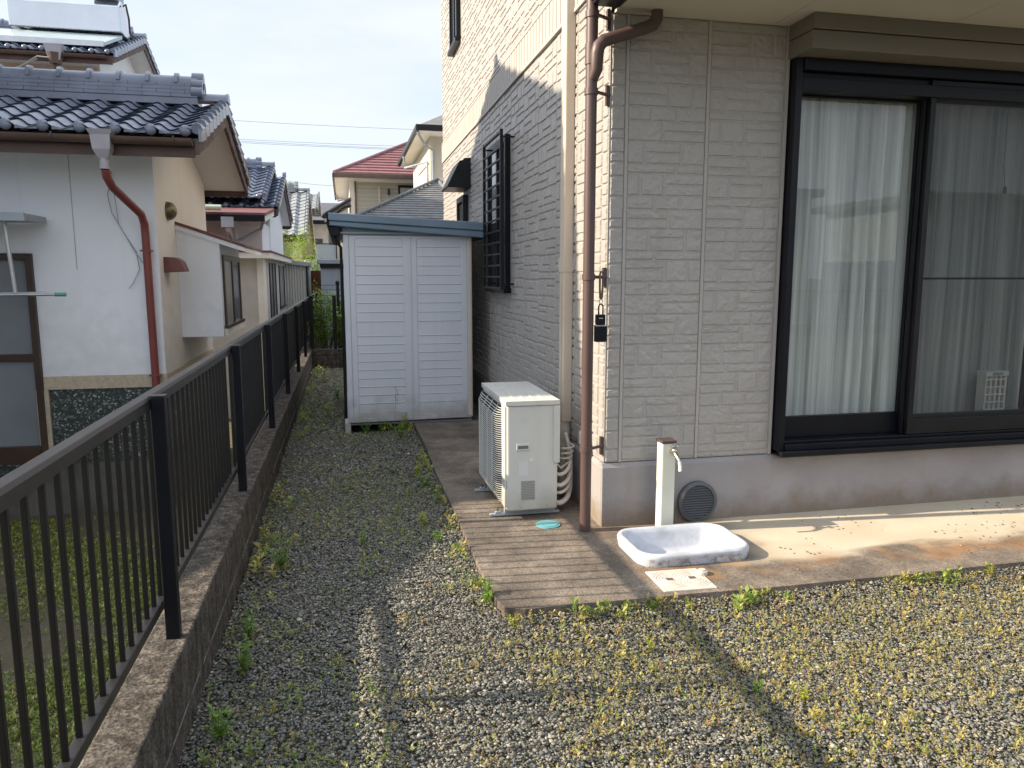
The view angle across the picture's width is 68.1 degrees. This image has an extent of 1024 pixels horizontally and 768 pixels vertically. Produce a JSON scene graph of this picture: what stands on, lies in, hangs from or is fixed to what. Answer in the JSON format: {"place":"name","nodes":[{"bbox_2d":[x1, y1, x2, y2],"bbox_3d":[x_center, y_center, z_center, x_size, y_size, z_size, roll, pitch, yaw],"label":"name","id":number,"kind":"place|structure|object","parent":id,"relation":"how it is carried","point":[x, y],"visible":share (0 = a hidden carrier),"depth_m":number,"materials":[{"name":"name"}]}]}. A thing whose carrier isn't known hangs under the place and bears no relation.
{"place":"outdoors","nodes":[
{"label":"outdoors","id":0,"kind":"place"},
{"bbox_2d":[0,516,187,767],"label":"grass","id":1,"kind":"structure","parent":0,"point":[37,743],"depth_m":4.93,"materials":[{"name":"green plant"}]},
{"bbox_2d":[0,418,266,767],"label":"neighbour yard","id":2,"kind":"structure","parent":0,"point":[6,656],"depth_m":4.88,"materials":[{"name":"soil"}]},
{"bbox_2d":[0,18,159,74],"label":"house","id":3,"kind":"structure","parent":2,"relation":"on","point":[133,55],"depth_m":13.75,"materials":[{"name":"white tile"}]},
{"bbox_2d":[18,55,48,67],"bbox_3d":[-8.900,-5.548,13.054,1.711,0.390,0.067,-2,8,-11],"label":"cable","id":4,"kind":"object","parent":3,"relation":"attached to","point":[30,60],"visible":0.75,"depth_m":13.16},
{"bbox_2d":[0,0,136,46],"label":"solar heater","id":5,"kind":"object","parent":3,"relation":"on","point":[98,23],"visible":0.95,"depth_m":14.05,"materials":[{"name":"metal"}]},
{"bbox_2d":[0,64,261,517],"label":"house","id":6,"kind":"structure","parent":2,"relation":"on","point":[101,339],"depth_m":6.85,"materials":[{"name":"white paint"}]},
{"bbox_2d":[0,254,48,464],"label":"sliding window","id":7,"kind":"structure","parent":6,"relation":"in","point":[21,370],"depth_m":6.76,"materials":[{"name":"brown glass"}]},
{"bbox_2d":[0,221,66,295],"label":"laundry rack","id":8,"kind":"object","parent":6,"relation":"hanging from","point":[15,292],"visible":0.87,"depth_m":6.33,"materials":[{"name":"silver metal"}]},
{"bbox_2d":[107,171,142,288],"bbox_3d":[-3.436,-1.372,6.778,0.296,1.033,0.026,-2,8,-12],"label":"loose wire","id":9,"kind":"object","parent":6,"relation":"hanging from","point":[124,234],"visible":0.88,"depth_m":6.78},
{"bbox_2d":[175,222,261,336],"bbox_3d":[-3.234,-1.179,8.541,0.660,1.165,1.670,-2,8,-12],"label":"bay window","id":10,"kind":"structure","parent":6,"relation":"in","point":[210,292],"depth_m":7.76,"materials":[{"name":"white paint"}]},
{"bbox_2d":[205,157,293,418],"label":"house","id":11,"kind":"structure","parent":2,"relation":"on","point":[260,216],"depth_m":12.97,"materials":[{"name":"white paint"}]},
{"bbox_2d":[268,262,277,317],"bbox_3d":[-4.110,-1.563,13.060,0.019,1.040,1.150,-2,8,-12],"label":"window","id":12,"kind":"structure","parent":11,"relation":"in","point":[272,266],"depth_m":13.01,"materials":[{"name":"grey glass"}]},
{"bbox_2d":[278,265,286,308],"bbox_3d":[-4.516,-1.920,14.910,0.034,0.820,1.300,-2,8,-12],"label":"window","id":13,"kind":"structure","parent":11,"relation":"in","point":[283,304],"depth_m":14.90,"materials":[{"name":"grey glass"}]},
{"bbox_2d":[282,229,293,258],"bbox_3d":[-5.979,-2.483,19.267,0.925,3.894,1.119,-2,8,-12],"label":"leafy tree","id":14,"kind":"object","parent":2,"relation":"on","point":[286,244],"visible":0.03,"depth_m":19.18,"materials":[{"name":"green plant"}]},
{"bbox_2d":[284,260,313,372],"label":"corrugated shed","id":15,"kind":"structure","parent":2,"relation":"on","point":[297,281],"depth_m":16.25,"materials":[{"name":"metal"}]},
{"bbox_2d":[287,224,319,270],"bbox_3d":[-5.447,-2.423,20.079,0.980,3.646,1.352,-7,11,-41],"label":"leafy tree","id":16,"kind":"object","parent":2,"relation":"on","point":[303,258],"visible":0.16,"depth_m":19.92,"materials":[{"name":"green plant"}]},
{"bbox_2d":[304,191,321,262],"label":"house","id":17,"kind":"structure","parent":2,"relation":"on","point":[315,205],"depth_m":30.93,"materials":[{"name":"grey tile"}]},
{"bbox_2d":[311,271,321,317],"bbox_3d":[-4.769,-1.618,18.610,0.323,2.310,0.120,-2,8,-12],"label":"board fence","id":18,"kind":"object","parent":2,"relation":"on","point":[317,275],"visible":0.23,"depth_m":18.43,"materials":[{"name":"brown wood"}]},
{"bbox_2d":[311,203,348,270],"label":"house","id":19,"kind":"structure","parent":2,"relation":"on","point":[325,247],"depth_m":34.56,"materials":[{"name":"paint"}]},
{"bbox_2d":[315,234,332,244],"bbox_3d":[-8.610,-6.497,34.677,1.100,0.900,0.050,-2,8,-12],"label":"window","id":20,"kind":"structure","parent":19,"relation":"in","point":[318,240],"depth_m":34.63,"materials":[{"name":"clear glass"}]},
{"bbox_2d":[0,0,442,202],"label":"sky","id":21,"kind":"structure","parent":0,"point":[376,65],"materials":[{"name":"white"}]},
{"bbox_2d":[282,181,315,261],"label":"house","id":22,"kind":"structure","parent":0,"point":[300,203],"depth_m":22.74,"materials":[{"name":"grey tile"}]},
{"bbox_2d":[240,142,371,148],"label":"power line","id":23,"kind":"object","parent":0,"point":[316,146],"visible":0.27,"depth_m":42.23,"materials":[{"name":"metal"}]},
{"bbox_2d":[246,141,374,147],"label":"power line","id":24,"kind":"object","parent":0,"point":[306,144],"visible":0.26,"depth_m":42.09,"materials":[{"name":"metal"}]},
{"bbox_2d":[243,139,381,145],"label":"power line","id":25,"kind":"object","parent":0,"point":[307,142],"visible":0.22,"depth_m":42.09,"materials":[{"name":"metal"}]},
{"bbox_2d":[311,277,316,305],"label":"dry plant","id":26,"kind":"object","parent":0,"point":[314,288],"visible":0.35,"depth_m":15.97,"materials":[{"name":"green plant"}]},
{"bbox_2d":[234,120,412,129],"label":"power line","id":27,"kind":"object","parent":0,"point":[321,125],"visible":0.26,"depth_m":42.13,"materials":[{"name":"metal"}]},
{"bbox_2d":[178,367,1023,767],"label":"gravel ground","id":28,"kind":"structure","parent":0,"point":[525,675],"depth_m":2.82,"materials":[{"name":"grey gravel"}]},
{"bbox_2d":[78,326,322,767],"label":"block wall","id":29,"kind":"structure","parent":28,"relation":"on","point":[149,720],"depth_m":2.66,"materials":[{"name":"grey concrete"}]},
{"bbox_2d":[0,291,318,767],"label":"railing fence","id":30,"kind":"object","parent":29,"relation":"on","point":[283,344],"visible":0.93,"depth_m":2.21,"materials":[{"name":"brown metal"}]},
{"bbox_2d":[307,285,345,348],"bbox_3d":[-3.023,-0.978,12.569,0.818,1.315,0.650,-2,8,-12],"label":"azalea bush","id":31,"kind":"object","parent":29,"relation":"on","point":[325,334],"visible":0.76,"depth_m":12.49,"materials":[{"name":"green plant"}]},
{"bbox_2d":[208,703,233,738],"bbox_3d":[-0.916,1.059,2.377,0.077,0.128,0.080,-6,10,-35],"label":"weed","id":32,"kind":"object","parent":28,"relation":"on","point":[218,730],"visible":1,"depth_m":2.37,"materials":[{"name":"green plant"}]},
{"bbox_2d":[231,626,255,675],"bbox_3d":[-0.979,0.986,2.768,0.080,0.160,0.138,1,8,5],"label":"weed","id":33,"kind":"object","parent":28,"relation":"on","point":[243,663],"visible":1,"depth_m":2.76,"materials":[{"name":"green plant"}]},
{"bbox_2d":[239,605,256,636],"bbox_3d":[-1.064,0.964,3.055,0.078,0.123,0.109,-2,8,-12],"label":"weed","id":34,"kind":"object","parent":28,"relation":"on","point":[248,619],"visible":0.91,"depth_m":3.06,"materials":[{"name":"green plant"}]},
{"bbox_2d":[267,535,293,569],"bbox_3d":[-1.152,0.839,3.739,0.108,0.177,0.156,1,8,9],"label":"weed","id":35,"kind":"object","parent":28,"relation":"on","point":[280,561],"visible":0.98,"depth_m":3.75,"materials":[{"name":"green plant"}]},
{"bbox_2d":[317,365,327,382],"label":"weed","id":36,"kind":"object","parent":28,"relation":"on","point":[322,376],"visible":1,"depth_m":10.28,"materials":[{"name":"green plant"}]},
{"bbox_2d":[323,399,335,416],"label":"weed","id":37,"kind":"object","parent":28,"relation":"on","point":[327,411],"visible":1,"depth_m":7.80,"materials":[{"name":"green plant"}]},
{"bbox_2d":[312,348,346,368],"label":"wall","id":38,"kind":"structure","parent":28,"relation":"on","point":[331,358],"depth_m":11.96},
{"bbox_2d":[308,295,345,348],"bbox_3d":[-1.689,-1.016,12.211,3.054,0.849,0.071,-2,8,-12],"label":"fence","id":39,"kind":"object","parent":38,"relation":"on","point":[312,346],"visible":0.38,"depth_m":11.91,"materials":[{"name":"black metal"}]},
{"bbox_2d":[331,380,340,399],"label":"weed","id":40,"kind":"object","parent":28,"relation":"on","point":[336,395],"visible":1,"depth_m":8.88,"materials":[{"name":"green plant"}]},
{"bbox_2d":[358,528,366,544],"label":"weed","id":41,"kind":"object","parent":28,"relation":"on","point":[362,539],"visible":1,"depth_m":4.08,"materials":[{"name":"green plant"}]},
{"bbox_2d":[360,420,371,432],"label":"weed","id":42,"kind":"object","parent":28,"relation":"on","point":[366,428],"visible":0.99,"depth_m":6.96,"materials":[{"name":"green plant"}]},
{"bbox_2d":[389,420,404,438],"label":"weed","id":43,"kind":"object","parent":28,"relation":"on","point":[402,430],"visible":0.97,"depth_m":6.67,"materials":[{"name":"green plant"}]},
{"bbox_2d":[400,412,408,429],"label":"weed","id":44,"kind":"object","parent":28,"relation":"on","point":[403,423],"visible":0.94,"depth_m":7.01,"materials":[{"name":"green plant"}]},
{"bbox_2d":[326,212,486,433],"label":"storage shed","id":45,"kind":"structure","parent":28,"relation":"on","point":[406,289],"depth_m":7.04,"materials":[{"name":"metal"}]},
{"bbox_2d":[414,461,422,475],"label":"weed","id":46,"kind":"object","parent":28,"relation":"on","point":[417,472],"visible":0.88,"depth_m":5.48,"materials":[{"name":"green plant"}]},
{"bbox_2d":[415,468,431,486],"bbox_3d":[-0.596,0.645,5.180,0.148,0.150,0.083,-8,11,-44],"label":"weed","id":47,"kind":"object","parent":28,"relation":"on","point":[427,479],"visible":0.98,"depth_m":5.19,"materials":[{"name":"green plant"}]},
{"bbox_2d":[418,511,428,525],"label":"weed","id":48,"kind":"object","parent":28,"relation":"on","point":[422,520],"visible":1,"depth_m":4.40,"materials":[{"name":"green plant"}]},
{"bbox_2d":[433,530,442,542],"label":"weed","id":49,"kind":"object","parent":28,"relation":"on","point":[438,537],"visible":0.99,"depth_m":4.12,"materials":[{"name":"green plant"}]},
{"bbox_2d":[471,574,481,590],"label":"weed","id":50,"kind":"object","parent":28,"relation":"on","point":[476,584],"visible":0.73,"depth_m":3.51,"materials":[{"name":"green plant"}]},
{"bbox_2d":[479,576,494,606],"bbox_3d":[-0.104,0.918,3.328,0.074,0.136,0.086,-5,10,-31],"label":"weed","id":51,"kind":"object","parent":28,"relation":"on","point":[487,597],"visible":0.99,"depth_m":3.33,"materials":[{"name":"green plant"}]},
{"bbox_2d":[505,613,519,626],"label":"weed","id":52,"kind":"object","parent":28,"relation":"on","point":[516,619],"visible":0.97,"depth_m":3.12,"materials":[{"name":"green plant"}]},
{"bbox_2d":[189,366,1023,767],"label":"weeds","id":53,"kind":"object","parent":28,"relation":"on","point":[739,602],"visible":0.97,"depth_m":2.89,"materials":[{"name":"green plant"}]},
{"bbox_2d":[644,636,653,652],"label":"weed","id":54,"kind":"object","parent":28,"relation":"on","point":[649,646],"visible":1,"depth_m":2.94,"materials":[{"name":"yellow plant"}]},
{"bbox_2d":[647,598,657,613],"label":"weed","id":55,"kind":"object","parent":28,"relation":"on","point":[651,604],"visible":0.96,"depth_m":3.25,"materials":[{"name":"green plant"}]},
{"bbox_2d":[683,596,693,610],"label":"weed","id":56,"kind":"object","parent":28,"relation":"on","point":[690,607],"visible":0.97,"depth_m":3.27,"materials":[{"name":"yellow plant"}]},
{"bbox_2d":[412,402,1023,626],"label":"concrete slab","id":57,"kind":"structure","parent":28,"relation":"on","point":[525,563],"depth_m":3.91,"materials":[{"name":"beige concrete"}]},
{"bbox_2d":[475,381,574,516],"bbox_3d":[0.080,0.377,4.709,0.558,0.687,0.780,-2,8,-12],"label":"air conditioner","id":58,"kind":"object","parent":57,"relation":"on","point":[519,452],"visible":1,"depth_m":4.36,"materials":[{"name":"white plastic"}]},
{"bbox_2d":[536,520,559,528],"bbox_3d":[0.203,0.787,4.259,0.135,0.014,0.135,-2,8,-12],"label":"inspection cap","id":59,"kind":"object","parent":57,"relation":"on","point":[548,524],"visible":1,"depth_m":4.24,"materials":[{"name":"teal plastic"}]},
{"bbox_2d":[655,438,681,525],"bbox_3d":[0.845,0.561,4.086,0.084,0.517,0.174,-2,8,-12],"label":"tap post","id":60,"kind":"object","parent":57,"relation":"on","point":[667,454],"visible":0.94,"depth_m":4.09,"materials":[{"name":"white metal"}]},
{"bbox_2d":[645,568,717,591],"bbox_3d":[0.776,0.900,3.486,0.258,0.010,0.242,-2,8,-12],"label":"drain cover","id":61,"kind":"object","parent":57,"relation":"on","point":[678,580],"visible":1,"depth_m":3.47,"materials":[{"name":"plastic"}]},
{"bbox_2d":[617,522,748,566],"bbox_3d":[0.868,0.850,3.880,0.606,0.132,0.424,-2,8,-12],"label":"outdoor sink","id":62,"kind":"object","parent":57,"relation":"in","point":[677,544],"visible":0.9,"depth_m":4.00,"materials":[{"name":"ceramic"}]},
{"bbox_2d":[696,568,707,575],"bbox_3d":[0.893,0.882,3.557,0.052,0.026,0.052,-2,8,-12],"label":"drain plug","id":63,"kind":"object","parent":57,"relation":"on","point":[702,571],"visible":1,"depth_m":3.54,"materials":[{"name":"plastic"}]},
{"bbox_2d":[441,0,1023,531],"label":"house","id":64,"kind":"structure","parent":57,"relation":"on","point":[643,154],"depth_m":4.25,"materials":[{"name":"beige tile"}]},
{"bbox_2d":[447,0,460,56],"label":"window","id":65,"kind":"structure","parent":64,"relation":"in","point":[454,5],"depth_m":8.75,"materials":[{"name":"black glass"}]},
{"bbox_2d":[456,195,467,220],"bbox_3d":[-0.568,-1.221,8.749,0.060,1.830,0.500,-2,8,-12],"label":"window","id":66,"kind":"structure","parent":64,"relation":"in","point":[461,202],"depth_m":8.43,"materials":[{"name":"black glass"}]},
{"bbox_2d":[483,129,514,292],"bbox_3d":[-0.145,-1.455,6.611,0.127,1.300,1.050,-2,8,-12],"label":"window","id":67,"kind":"structure","parent":64,"relation":"in","point":[498,154],"depth_m":6.56,"materials":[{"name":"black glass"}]},
{"bbox_2d":[594,271,607,341],"bbox_3d":[0.469,-0.408,3.994,0.062,0.372,0.046,-2,8,-12],"label":"key safe","id":68,"kind":"object","parent":64,"relation":"hanging from","point":[600,330],"visible":1,"depth_m":3.99,"materials":[{"name":"black metal"}]},
{"bbox_2d":[785,98,912,415],"bbox_3d":[1.911,-0.690,4.487,0.888,1.930,0.086,-2,8,-12],"label":"curtain","id":69,"kind":"object","parent":64,"relation":"hanging from","point":[877,258],"visible":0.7,"depth_m":4.50,"materials":[{"name":"fabric"}]},
{"bbox_2d":[771,57,1023,457],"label":"sliding window","id":70,"kind":"structure","parent":64,"relation":"in","point":[925,86],"depth_m":4.34,"materials":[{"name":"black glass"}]},
{"bbox_2d":[893,104,1023,413],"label":"curtain","id":71,"kind":"object","parent":64,"relation":"hanging from","point":[971,148],"visible":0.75,"depth_m":4.71,"materials":[{"name":"fabric"}]},
{"bbox_2d":[974,370,1008,410],"bbox_3d":[3.006,0.085,4.754,0.167,0.340,0.080,-2,8,-12],"label":"storage basket","id":72,"kind":"object","parent":64,"relation":"in","point":[990,389],"visible":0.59,"depth_m":4.73,"materials":[{"name":"white plastic"}]},
{"bbox_2d":[1002,108,1008,193],"bbox_3d":[2.976,-1.407,4.551,0.035,0.510,0.015,-2,8,-12],"label":"pull cord","id":73,"kind":"object","parent":64,"relation":"hanging from","point":[1004,190],"visible":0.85,"depth_m":4.57,"materials":[{"name":"plastic"}]},
{"bbox_2d":[779,502,1022,570],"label":"pebbles","id":74,"kind":"object","parent":57,"relation":"on","point":[935,531],"visible":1,"depth_m":4.22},
{"bbox_2d":[740,591,756,607],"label":"weed","id":75,"kind":"object","parent":28,"relation":"on","point":[749,595],"visible":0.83,"depth_m":3.33,"materials":[{"name":"green plant"}]},
{"bbox_2d":[752,679,763,693],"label":"weed","id":76,"kind":"object","parent":28,"relation":"on","point":[755,688],"visible":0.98,"depth_m":2.63,"materials":[{"name":"green plant"}]},
{"bbox_2d":[783,589,792,604],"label":"weed","id":77,"kind":"object","parent":28,"relation":"on","point":[789,598],"visible":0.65,"depth_m":3.36,"materials":[{"name":"green plant"}]},
{"bbox_2d":[796,683,811,699],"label":"weed","id":78,"kind":"object","parent":28,"relation":"on","point":[805,694],"visible":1,"depth_m":2.59,"materials":[{"name":"yellow plant"}]},
{"bbox_2d":[984,562,995,576],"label":"weed","id":79,"kind":"object","parent":28,"relation":"on","point":[990,569],"visible":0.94,"depth_m":3.63,"materials":[{"name":"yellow plant"}]},
{"label":"ground","id":80,"kind":"structure","parent":0,"visible":0},
{"bbox_2d":[315,280,340,347],"bbox_3d":[-1.942,-0.911,13.516,3.003,1.860,0.080,-2,8,-12],"label":"fence","id":81,"kind":"object","parent":80,"relation":"on","point":[337,282],"visible":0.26,"depth_m":13.16,"materials":[{"name":"black metal"}]},
{"bbox_2d":[317,257,344,347],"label":"garden shed","id":82,"kind":"structure","parent":80,"relation":"on","point":[330,270],"depth_m":16.42,"materials":[{"name":"grey metal"}]},
{"bbox_2d":[320,289,345,347],"bbox_3d":[-3.092,-1.107,13.642,0.764,1.338,0.942,-2,8,-12],"label":"azalea bush","id":83,"kind":"object","parent":80,"relation":"on","point":[336,310],"visible":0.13,"depth_m":13.41,"materials":[{"name":"green plant"}]},
{"bbox_2d":[322,141,413,249],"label":"house","id":84,"kind":"structure","parent":80,"relation":"on","point":[368,182],"depth_m":29.14,"materials":[{"name":"red tile"}]},
{"bbox_2d":[398,185,413,197],"bbox_3d":[-3.700,-7.272,29.521,1.450,0.900,0.070,-2,8,-12],"label":"window","id":85,"kind":"structure","parent":84,"relation":"in","point":[401,188],"depth_m":29.34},
{"bbox_2d":[357,115,443,219],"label":"house","id":86,"kind":"structure","parent":80,"relation":"on","point":[421,154],"depth_m":20.18,"materials":[{"name":"white metal"}]}
]}

